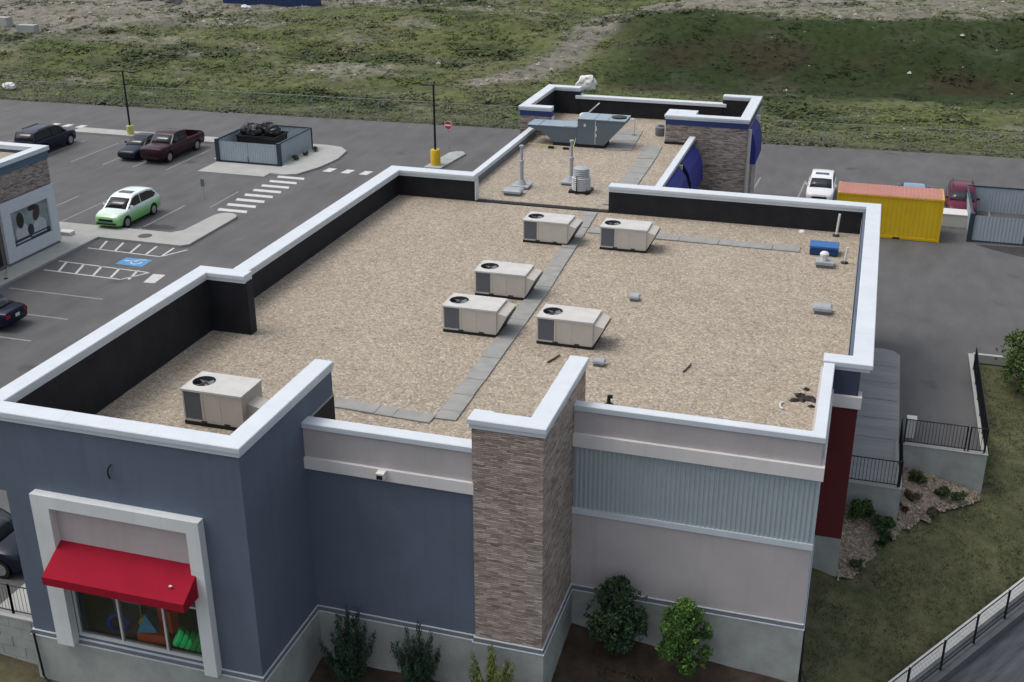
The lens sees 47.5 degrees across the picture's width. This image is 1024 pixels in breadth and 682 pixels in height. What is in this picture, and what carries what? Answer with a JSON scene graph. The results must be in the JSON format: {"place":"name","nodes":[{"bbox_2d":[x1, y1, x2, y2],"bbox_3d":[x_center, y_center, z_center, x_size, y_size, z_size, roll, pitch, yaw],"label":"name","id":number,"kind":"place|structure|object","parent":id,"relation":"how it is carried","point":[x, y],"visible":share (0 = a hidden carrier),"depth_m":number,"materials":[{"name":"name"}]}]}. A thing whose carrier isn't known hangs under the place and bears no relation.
{"place":"outdoors","nodes":[
{"label":"outdoors","id":0,"kind":"place"},
{"bbox_2d":[0,584,30,612],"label":"walk","id":1,"kind":"structure","parent":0,"point":[6,601],"depth_m":36.43,"materials":[{"name":"concrete"}]},
{"bbox_2d":[0,0,1023,157],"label":"field","id":2,"kind":"structure","parent":0,"point":[863,48],"depth_m":114.88,"materials":[{"name":"plant"}]},
{"bbox_2d":[0,16,12,26],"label":"concrete block","id":3,"kind":"object","parent":2,"relation":"on","point":[6,21],"depth_m":133.25,"materials":[{"name":"concrete"}]},
{"bbox_2d":[1,82,15,89],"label":"boulder","id":4,"kind":"object","parent":2,"relation":"on","point":[10,86],"visible":0.89,"depth_m":109.91,"materials":[{"name":"stone"}]},
{"bbox_2d":[16,24,39,33],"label":"concrete block","id":5,"kind":"object","parent":2,"relation":"on","point":[25,28],"depth_m":131.39,"materials":[{"name":"concrete"}]},
{"bbox_2d":[223,0,320,6],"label":"blue container","id":6,"kind":"object","parent":2,"relation":"on","point":[292,3],"visible":0.97,"depth_m":140.66,"materials":[{"name":"paint"}]},
{"bbox_2d":[2,0,1016,128],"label":"stones","id":7,"kind":"object","parent":2,"relation":"on","point":[909,72],"visible":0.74,"depth_m":127.02,"materials":[{"name":"stone"}]},
{"bbox_2d":[0,79,1023,154],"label":"chain link fence","id":8,"kind":"object","parent":2,"relation":"on","point":[492,113],"visible":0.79,"depth_m":97.90,"materials":[{"name":"metal"}]},
{"bbox_2d":[576,75,596,91],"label":"boulder","id":9,"kind":"object","parent":2,"relation":"on","point":[587,82],"visible":0.88,"depth_m":106.09,"materials":[{"name":"stone"}]},
{"bbox_2d":[0,100,1023,603],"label":"parking lot","id":10,"kind":"structure","parent":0,"point":[948,302],"depth_m":72.21,"materials":[{"name":"asphalt"}]},
{"bbox_2d":[0,508,22,578],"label":"parked suv","id":11,"kind":"object","parent":10,"relation":"on","point":[10,562],"visible":0.34,"depth_m":37.66,"materials":[{"name":"grey paint"}]},
{"bbox_2d":[0,294,27,326],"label":"parked coupe","id":12,"kind":"object","parent":10,"relation":"on","point":[12,311],"visible":1,"depth_m":56.85,"materials":[{"name":"blue paint"}]},
{"bbox_2d":[14,123,75,151],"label":"parked suv","id":13,"kind":"object","parent":10,"relation":"on","point":[51,135],"visible":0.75,"depth_m":88.47,"materials":[{"name":"black paint"}]},
{"bbox_2d":[47,241,185,282],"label":"hatched bay lines","id":14,"kind":"object","parent":10,"relation":"on","point":[153,278],"visible":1,"depth_m":64.74,"materials":[{"name":"white paint"}]},
{"bbox_2d":[0,213,236,287],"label":"shop walk","id":15,"kind":"structure","parent":10,"relation":"on","point":[84,235],"depth_m":69.49,"materials":[{"name":"concrete"}]},
{"bbox_2d":[0,142,61,270],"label":"neighbour shop","id":16,"kind":"structure","parent":15,"relation":"on","point":[29,223],"depth_m":65.78,"materials":[{"name":"grey paint"}]},
{"bbox_2d":[61,229,74,235],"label":"utility box","id":17,"kind":"object","parent":15,"relation":"on","point":[67,232],"visible":0.82,"depth_m":69.94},
{"bbox_2d":[95,186,160,227],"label":"parked suv","id":18,"kind":"object","parent":10,"relation":"on","point":[125,207],"visible":1,"depth_m":71.99,"materials":[{"name":"green paint"}]},
{"bbox_2d":[115,257,151,266],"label":"accessible bay patch","id":19,"kind":"object","parent":10,"relation":"on","point":[143,261],"visible":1,"depth_m":65.81,"materials":[{"name":"blue paint"}]},
{"bbox_2d":[117,132,154,159],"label":"parked sedan","id":20,"kind":"object","parent":10,"relation":"on","point":[132,146],"visible":0.53,"depth_m":86.89,"materials":[{"name":"blue paint"}]},
{"bbox_2d":[140,128,204,161],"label":"pickup truck","id":21,"kind":"object","parent":10,"relation":"on","point":[166,144],"visible":1,"depth_m":86.51,"materials":[{"name":"red paint"}]},
{"bbox_2d":[75,127,346,175],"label":"dumpster island","id":22,"kind":"structure","parent":10,"relation":"on","point":[323,155],"depth_m":87.01,"materials":[{"name":"concrete"}]},
{"bbox_2d":[109,70,135,134],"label":"lamp post","id":23,"kind":"object","parent":22,"relation":"on","point":[130,129],"visible":0.96,"depth_m":92.81,"materials":[{"name":"metal"}]},
{"bbox_2d":[235,131,287,146],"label":"dumpster","id":24,"kind":"object","parent":22,"relation":"on","point":[263,139],"visible":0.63,"depth_m":86.74,"materials":[{"name":"black plastic"}]},
{"bbox_2d":[240,122,254,135],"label":"rubbish bag","id":25,"kind":"object","parent":24,"relation":"on","point":[244,128],"visible":0.64,"depth_m":87.27,"materials":[{"name":"black plastic"}]},
{"bbox_2d":[247,124,262,135],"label":"rubbish bag","id":26,"kind":"object","parent":24,"relation":"in","point":[254,130],"visible":0.94,"depth_m":86.81,"materials":[{"name":"black plastic"}]},
{"bbox_2d":[260,121,272,134],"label":"rubbish bag","id":27,"kind":"object","parent":24,"relation":"in","point":[263,125],"visible":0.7,"depth_m":87.14,"materials":[{"name":"black plastic"}]},
{"bbox_2d":[265,123,280,136],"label":"rubbish bag","id":28,"kind":"object","parent":24,"relation":"on","point":[272,130],"visible":0.88,"depth_m":86.64,"materials":[{"name":"black plastic"}]},
{"bbox_2d":[214,123,312,166],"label":"dumpster enclosure","id":29,"kind":"object","parent":22,"relation":"on","point":[229,147],"visible":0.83,"depth_m":85.73,"materials":[{"name":"metal"}]},
{"bbox_2d":[54,123,372,212],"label":"crosswalk bars","id":30,"kind":"object","parent":10,"relation":"on","point":[273,191],"visible":0.8,"depth_m":79.13,"materials":[{"name":"white paint"}]},
{"bbox_2d":[198,162,279,176],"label":"dumpster pad","id":31,"kind":"object","parent":10,"relation":"on","point":[241,169],"visible":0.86,"depth_m":84.07,"materials":[{"name":"concrete"}]},
{"bbox_2d":[0,84,880,681],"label":"retail building","id":32,"kind":"structure","parent":10,"relation":"on","point":[390,460],"depth_m":35.89,"materials":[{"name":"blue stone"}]},
{"bbox_2d":[30,630,49,681],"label":"downpipe","id":33,"kind":"object","parent":32,"relation":"attached to","point":[38,653],"visible":1,"depth_m":35.33,"materials":[{"name":"black metal"}]},
{"bbox_2d":[107,613,129,631],"bbox_3d":[-11.838,8.477,34.962,0.692,0.694,0.087,0,23,0],"label":"play ring","id":34,"kind":"object","parent":32,"relation":"in","point":[111,627],"visible":0.79,"depth_m":34.92,"materials":[{"name":"blue plastic"}]},
{"bbox_2d":[111,598,146,615],"bbox_3d":[-11.705,8.133,35.666,1.020,0.663,0.372,7,24,16],"label":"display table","id":35,"kind":"object","parent":32,"relation":"in","point":[143,609],"visible":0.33,"depth_m":35.52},
{"bbox_2d":[72,591,202,660],"bbox_3d":[-10.813,7.664,33.644,4.390,2.950,0.150,7,24,16],"label":"shop window","id":36,"kind":"structure","parent":32,"relation":"in","point":[168,650],"depth_m":34.14,"materials":[{"name":"metal"}]},
{"bbox_2d":[137,626,173,644],"bbox_3d":[-10.581,8.759,34.536,0.935,0.408,0.434,4,24,10],"label":"play block","id":37,"kind":"object","parent":32,"relation":"in","point":[158,637],"depth_m":34.34,"materials":[{"name":"orange plastic"}]},
{"bbox_2d":[137,608,159,632],"bbox_3d":[-10.774,8.249,34.379,0.595,0.638,0.372,0,23,0],"label":"pyramid","id":38,"kind":"object","parent":37,"relation":"on","point":[150,623],"visible":1,"depth_m":34.30,"materials":[{"name":"blue plastic"}]},
{"bbox_2d":[157,608,179,633],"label":"play arch","id":39,"kind":"structure","parent":37,"relation":"on","point":[173,621],"depth_m":34.23,"materials":[{"name":"orange plastic"}]},
{"bbox_2d":[173,627,201,652],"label":"play tunnel","id":40,"kind":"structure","parent":32,"relation":"in","point":[188,639],"depth_m":33.57,"materials":[{"name":"green plastic"}]},
{"bbox_2d":[180,371,268,430],"bbox_3d":[-8.802,1.915,36.337,2.635,1.249,1.320,7,24,16],"label":"rooftop air unit","id":41,"kind":"object","parent":32,"relation":"on","point":[223,401],"visible":0.99,"depth_m":35.92,"materials":[{"name":"beige metal"}]},
{"bbox_2d":[442,293,516,337],"bbox_3d":[-1.189,-0.946,43.079,2.510,1.077,1.320,7,24,16],"label":"rooftop air unit","id":42,"kind":"object","parent":32,"relation":"on","point":[478,315],"visible":1,"depth_m":42.63,"materials":[{"name":"beige metal"}]},
{"bbox_2d":[474,260,542,299],"bbox_3d":[-0.120,-2.423,46.472,2.510,1.077,1.320,7,24,15],"label":"rooftop air unit","id":43,"kind":"object","parent":32,"relation":"on","point":[510,280],"visible":1,"depth_m":46.01,"materials":[{"name":"beige metal"}]},
{"bbox_2d":[502,186,523,195],"bbox_3d":[0.064,-7.654,59.439,0.950,0.300,0.750,7,24,16],"label":"roof vent","id":44,"kind":"object","parent":32,"relation":"on","point":[511,191],"visible":1,"depth_m":59.21,"materials":[{"name":"metal"}]},
{"bbox_2d":[511,145,532,189],"bbox_3d":[0.503,-9.057,60.220,0.920,2.250,0.920,7,24,16],"label":"vent flue","id":45,"kind":"object","parent":32,"relation":"on","point":[521,182],"visible":0.98,"depth_m":60.28,"materials":[{"name":"metal"}]},
{"bbox_2d":[522,211,582,245],"bbox_3d":[1.856,-5.070,52.550,2.510,1.077,1.320,7,24,16],"label":"rooftop air unit","id":46,"kind":"object","parent":32,"relation":"on","point":[550,228],"visible":1,"depth_m":52.10,"materials":[{"name":"beige metal"}]},
{"bbox_2d":[529,138,575,149],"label":"yellow gas line","id":47,"kind":"object","parent":32,"relation":"on","point":[552,147],"visible":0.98,"depth_m":68.09,"materials":[{"name":"paint"}]},
{"bbox_2d":[560,139,573,185],"bbox_3d":[3.112,-9.376,60.808,0.920,2.350,0.920,7,24,16],"label":"vent flue","id":48,"kind":"object","parent":32,"relation":"on","point":[567,181],"visible":0.84,"depth_m":60.87,"materials":[{"name":"metal"}]},
{"bbox_2d":[536,304,611,349],"bbox_3d":[2.249,-0.503,42.032,2.510,1.077,1.320,7,24,16],"label":"rooftop air unit","id":49,"kind":"object","parent":32,"relation":"on","point":[571,327],"visible":1,"depth_m":41.59,"materials":[{"name":"beige metal"}]},
{"bbox_2d":[527,113,630,148],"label":"makeup air unit","id":50,"kind":"object","parent":32,"relation":"on","point":[593,130],"visible":1,"depth_m":68.17,"materials":[{"name":"grey metal"}]},
{"bbox_2d":[568,166,593,194],"bbox_3d":[3.542,-8.290,59.637,1.100,1.292,1.130,7,24,16],"label":"drum vent","id":51,"kind":"object","parent":32,"relation":"on","point":[581,180],"visible":1,"depth_m":59.38,"materials":[{"name":"silver metal"}]},
{"bbox_2d":[592,357,605,366],"bbox_3d":[3.020,0.731,40.261,0.420,0.220,0.340,7,24,16],"label":"roof vent","id":52,"kind":"object","parent":32,"relation":"on","point":[598,361],"visible":1,"depth_m":40.14,"materials":[{"name":"metal"}]},
{"bbox_2d":[604,394,613,404],"bbox_3d":[3.113,1.902,37.375,0.380,0.370,0.380,7,24,16],"label":"black vent","id":53,"kind":"object","parent":32,"relation":"on","point":[609,397],"visible":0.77,"depth_m":37.33,"materials":[{"name":"plastic"}]},
{"bbox_2d":[600,218,659,252],"bbox_3d":[5.248,-4.676,51.616,2.510,1.077,1.320,7,24,15],"label":"rooftop air unit","id":54,"kind":"object","parent":32,"relation":"on","point":[635,236],"visible":1,"depth_m":51.15,"materials":[{"name":"beige metal"}]},
{"bbox_2d":[629,293,640,301],"bbox_3d":[4.854,-1.726,45.879,0.380,0.240,0.420,7,24,16],"label":"roof vent","id":55,"kind":"object","parent":32,"relation":"on","point":[634,297],"visible":1,"depth_m":45.73,"materials":[{"name":"metal"}]},
{"bbox_2d":[655,125,664,136],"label":"condenser","id":56,"kind":"object","parent":32,"relation":"on","point":[659,130],"visible":0.83,"depth_m":70.72,"materials":[{"name":"grey metal"}]},
{"bbox_2d":[789,387,815,407],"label":"tar scraps","id":57,"kind":"object","parent":32,"relation":"on","point":[802,397],"visible":0.95,"depth_m":37.70,"materials":[{"name":"asphalt"}]},
{"bbox_2d":[813,302,832,315],"bbox_3d":[11.920,-1.235,44.590,0.700,0.320,0.550,7,24,16],"label":"roof vent","id":58,"kind":"object","parent":32,"relation":"on","point":[819,308],"visible":1,"depth_m":44.39,"materials":[{"name":"metal"}]},
{"bbox_2d":[809,240,839,256],"bbox_3d":[13.686,-4.050,50.930,1.240,0.420,0.840,7,24,16],"label":"blue crate","id":59,"kind":"object","parent":32,"relation":"on","point":[829,247],"visible":0.96,"depth_m":50.66,"materials":[{"name":"plastic"}]},
{"bbox_2d":[815,251,834,268],"bbox_3d":[13.303,-3.497,49.360,0.760,0.660,0.680,7,24,16],"label":"roof vent","id":60,"kind":"object","parent":32,"relation":"on","point":[824,261],"visible":1,"depth_m":49.20,"materials":[{"name":"metal"}]},
{"bbox_2d":[832,214,840,236],"bbox_3d":[14.828,-5.286,52.977,0.340,1.056,0.340,7,24,16],"label":"vent pipe","id":61,"kind":"object","parent":32,"relation":"on","point":[836,234],"visible":1,"depth_m":53.00,"materials":[{"name":"white metal"}]},
{"bbox_2d":[841,247,848,264],"bbox_3d":[14.244,-3.663,49.658,0.340,0.729,0.340,7,24,16],"label":"vent pipe","id":62,"kind":"object","parent":32,"relation":"on","point":[844,262],"visible":1,"depth_m":49.65,"materials":[{"name":"white metal"}]},
{"bbox_2d":[424,151,465,168],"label":"pole island","id":63,"kind":"structure","parent":10,"relation":"on","point":[449,158],"depth_m":86.27,"materials":[{"name":"concrete"}]},
{"bbox_2d":[420,83,440,165],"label":"lamp post","id":64,"kind":"object","parent":63,"relation":"on","point":[435,156],"visible":1,"depth_m":84.07,"materials":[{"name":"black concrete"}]},
{"bbox_2d":[444,121,451,144],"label":"road sign","id":65,"kind":"object","parent":10,"relation":"on","point":[448,125],"visible":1,"depth_m":88.11,"materials":[{"name":"metal"}]},
{"bbox_2d":[0,140,989,340],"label":"parking stall lines","id":66,"kind":"object","parent":10,"relation":"on","point":[169,213],"visible":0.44,"depth_m":74.81,"materials":[{"name":"paint"}]},
{"bbox_2d":[140,224,1023,256],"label":"oil stains","id":67,"kind":"object","parent":10,"relation":"on","point":[1017,251],"visible":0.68,"depth_m":67.70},
{"bbox_2d":[805,169,836,199],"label":"parked suv","id":68,"kind":"object","parent":10,"relation":"on","point":[821,184],"visible":0.87,"depth_m":75.94,"materials":[{"name":"white paint"}]},
{"bbox_2d":[837,181,944,242],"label":"shipping container","id":69,"kind":"object","parent":10,"relation":"on","point":[912,213],"visible":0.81,"depth_m":68.67,"materials":[{"name":"metal"}]},
{"bbox_2d":[898,182,929,187],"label":"parked sedan","id":70,"kind":"object","parent":10,"relation":"on","point":[911,184],"visible":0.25,"depth_m":74.67,"materials":[{"name":"blue paint"}]},
{"bbox_2d":[941,208,967,227],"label":"concrete barrier","id":71,"kind":"object","parent":10,"relation":"on","point":[951,217],"visible":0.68,"depth_m":71.18,"materials":[{"name":"concrete"}]},
{"bbox_2d":[944,180,979,215],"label":"parked suv","id":72,"kind":"object","parent":10,"relation":"on","point":[956,195],"visible":0.73,"depth_m":72.99,"materials":[{"name":"red paint"}]},
{"bbox_2d":[973,352,1008,365],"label":"lawn curb","id":73,"kind":"structure","parent":10,"relation":"on","point":[986,359],"depth_m":53.43,"materials":[{"name":"concrete"}]},
{"bbox_2d":[966,184,1023,245],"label":"dumpster enclosure","id":74,"kind":"object","parent":10,"relation":"on","point":[998,230],"visible":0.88,"depth_m":68.54,"materials":[{"name":"metal"}]},
{"bbox_2d":[0,363,1023,681],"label":"lawn","id":75,"kind":"structure","parent":0,"point":[582,655],"depth_m":39.73,"materials":[{"name":"plant"}]},
{"bbox_2d":[0,606,37,664],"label":"retaining wall","id":76,"kind":"structure","parent":75,"relation":"on","point":[16,639],"depth_m":36.05,"materials":[{"name":"concrete"}]},
{"bbox_2d":[0,583,30,614],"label":"railing","id":77,"kind":"object","parent":76,"relation":"on","point":[10,599],"visible":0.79,"depth_m":35.64,"materials":[{"name":"black metal"}]},
{"bbox_2d":[318,604,376,681],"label":"upright juniper","id":78,"kind":"object","parent":75,"relation":"on","point":[347,667],"visible":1,"depth_m":35.22,"materials":[{"name":"green plant"}]},
{"bbox_2d":[390,620,440,681],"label":"upright juniper","id":79,"kind":"object","parent":75,"relation":"on","point":[414,670],"visible":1,"depth_m":34.77,"materials":[{"name":"green plant"}]},
{"bbox_2d":[467,643,515,681],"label":"upright juniper","id":80,"kind":"object","parent":75,"relation":"on","point":[490,666],"visible":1,"depth_m":33.94,"materials":[{"name":"green plant"}]},
{"bbox_2d":[553,664,658,681],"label":"dry grass","id":81,"kind":"structure","parent":75,"relation":"on","point":[638,680],"depth_m":35.95,"materials":[{"name":"plant"}]},
{"bbox_2d":[583,574,647,655],"bbox_3d":[3.227,8.572,36.113,2.033,3.030,2.059,7,24,16],"label":"young tree","id":82,"kind":"object","parent":75,"relation":"on","point":[617,606],"visible":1,"depth_m":35.77,"materials":[{"name":"green plant"}]},
{"bbox_2d":[655,597,713,677],"bbox_3d":[5.299,9.115,35.508,1.747,3.016,1.776,7,24,16],"label":"young tree","id":83,"kind":"object","parent":75,"relation":"on","point":[689,614],"visible":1,"depth_m":35.25,"materials":[{"name":"green plant"}]},
{"bbox_2d":[836,467,980,580],"bbox_3d":[14.035,6.490,43.391,9.186,0.761,2.748,-18,29,-36],"label":"rock mulch bed","id":84,"kind":"object","parent":75,"relation":"on","point":[855,543],"visible":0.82,"depth_m":43.16,"materials":[{"name":"gravel"}]},
{"bbox_2d":[849,558,865,570],"bbox_3d":[12.085,7.795,40.661,0.554,0.485,0.535,21,31,40],"label":"shrub","id":85,"kind":"object","parent":84,"relation":"on","point":[857,563],"visible":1,"depth_m":40.62,"materials":[{"name":"green plant"}]},
{"bbox_2d":[848,498,876,518],"bbox_3d":[12.837,6.187,42.618,1.063,0.972,0.787,-12,26,-25],"label":"shrub","id":86,"kind":"object","parent":84,"relation":"on","point":[859,509],"visible":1,"depth_m":42.43,"materials":[{"name":"green plant"}]},
{"bbox_2d":[870,514,895,534],"bbox_3d":[13.596,6.673,42.320,0.961,0.776,0.896,-6,24,-13],"label":"shrub","id":87,"kind":"object","parent":84,"relation":"on","point":[884,523],"visible":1,"depth_m":42.18,"materials":[{"name":"green plant"}]},
{"bbox_2d":[873,530,892,547],"bbox_3d":[13.380,7.180,41.744,0.592,0.608,0.747,20,31,39],"label":"shrub","id":88,"kind":"object","parent":84,"relation":"on","point":[885,538],"visible":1,"depth_m":41.59,"materials":[{"name":"green plant"}]},
{"bbox_2d":[904,488,922,501],"bbox_3d":[15.256,5.901,44.221,0.725,0.477,0.592,7,24,16],"label":"shrub","id":89,"kind":"object","parent":84,"relation":"on","point":[910,495],"visible":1,"depth_m":44.15,"materials":[{"name":"green plant"}]},
{"bbox_2d":[908,468,927,484],"bbox_3d":[15.753,5.304,45.104,0.799,0.607,0.618,7,24,16],"label":"shrub","id":90,"kind":"object","parent":84,"relation":"on","point":[918,475],"visible":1,"depth_m":45.05,"materials":[{"name":"green plant"}]},
{"bbox_2d":[926,507,939,516],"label":"shrub","id":91,"kind":"object","parent":84,"relation":"on","point":[933,511],"visible":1,"depth_m":43.64,"materials":[{"name":"green plant"}]},
{"bbox_2d":[933,486,951,497],"bbox_3d":[16.534,5.811,44.608,0.599,0.575,0.599,-1,23,-2],"label":"shrub","id":92,"kind":"object","parent":84,"relation":"on","point":[943,491],"visible":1,"depth_m":44.52,"materials":[{"name":"green plant"}]},
{"bbox_2d":[951,491,967,500],"bbox_3d":[17.124,5.988,44.639,0.532,0.553,0.633,-20,30,-38],"label":"shrub","id":93,"kind":"object","parent":84,"relation":"on","point":[960,495],"visible":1,"depth_m":44.51,"materials":[{"name":"green plant"}]},
{"bbox_2d":[806,367,1023,681],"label":"grass","id":94,"kind":"structure","parent":75,"relation":"on","point":[966,520],"depth_m":41.36,"materials":[{"name":"plant"}]},
{"bbox_2d":[846,353,987,522],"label":"retaining wall","id":95,"kind":"structure","parent":75,"relation":"on","point":[962,467],"depth_m":45.27,"materials":[{"name":"concrete"}]},
{"bbox_2d":[849,455,901,487],"bbox_3d":[13.284,4.770,42.633,1.826,1.072,0.056,7,24,16],"label":"railing","id":96,"kind":"object","parent":95,"relation":"on","point":[900,462],"visible":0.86,"depth_m":42.56,"materials":[{"name":"black metal"}]},
{"bbox_2d":[898,418,903,486],"bbox_3d":[14.717,4.187,43.965,0.056,1.072,3.556,7,24,16],"label":"railing","id":97,"kind":"object","parent":95,"relation":"on","point":[901,455],"visible":0.87,"depth_m":43.86,"materials":[{"name":"black metal"}]},
{"bbox_2d":[903,418,968,450],"bbox_3d":[16.485,3.643,45.202,2.306,1.072,0.056,7,24,16],"label":"railing","id":98,"kind":"object","parent":95,"relation":"on","point":[907,419],"visible":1,"depth_m":45.16,"materials":[{"name":"black metal"}]},
{"bbox_2d":[967,426,988,453],"bbox_3d":[17.953,3.817,44.789,0.636,1.072,0.056,7,24,16],"label":"railing","id":99,"kind":"object","parent":95,"relation":"on","point":[983,450],"visible":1,"depth_m":44.77,"materials":[{"name":"black metal"}]},
{"bbox_2d":[973,347,989,451],"bbox_3d":[19.465,2.293,48.285,0.056,1.072,7.956,7,24,16],"label":"railing","id":100,"kind":"object","parent":95,"relation":"on","point":[983,414],"visible":0.98,"depth_m":48.08,"materials":[{"name":"black metal"}]},
{"bbox_2d":[994,328,1023,392],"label":"young tree","id":101,"kind":"object","parent":75,"relation":"on","point":[1014,360],"visible":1,"depth_m":51.00,"materials":[{"name":"green plant"}]},
{"bbox_2d":[849,348,899,484],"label":"walk","id":102,"kind":"structure","parent":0,"point":[877,427],"depth_m":47.51,"materials":[{"name":"concrete"}]},
{"bbox_2d":[857,365,896,461],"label":"walk joints","id":103,"kind":"object","parent":102,"relation":"on","point":[875,417],"visible":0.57,"depth_m":47.91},
{"bbox_2d":[905,415,916,438],"bbox_3d":[15.890,3.422,46.320,0.380,0.860,0.340,7,24,16],"label":"service pedestal","id":104,"kind":"object","parent":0,"point":[910,424],"visible":0.75,"depth_m":46.20,"materials":[{"name":"metal"}]},
{"bbox_2d":[945,618,1023,681],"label":"street","id":105,"kind":"structure","parent":0,"point":[1000,659],"depth_m":38.33,"materials":[{"name":"asphalt"}]},
{"bbox_2d":[888,577,1023,681],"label":"curb","id":106,"kind":"structure","parent":105,"relation":"on","point":[984,618],"depth_m":38.93,"materials":[{"name":"concrete"}]},
{"bbox_2d":[892,580,1023,681],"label":"street fence","id":107,"kind":"object","parent":106,"relation":"on","point":[1009,593],"visible":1,"depth_m":38.14,"materials":[{"name":"black metal"}]},
{"bbox_2d":[915,595,1023,681],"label":"gutter","id":108,"kind":"object","parent":105,"relation":"on","point":[971,651],"depth_m":38.79,"materials":[{"name":"concrete"}]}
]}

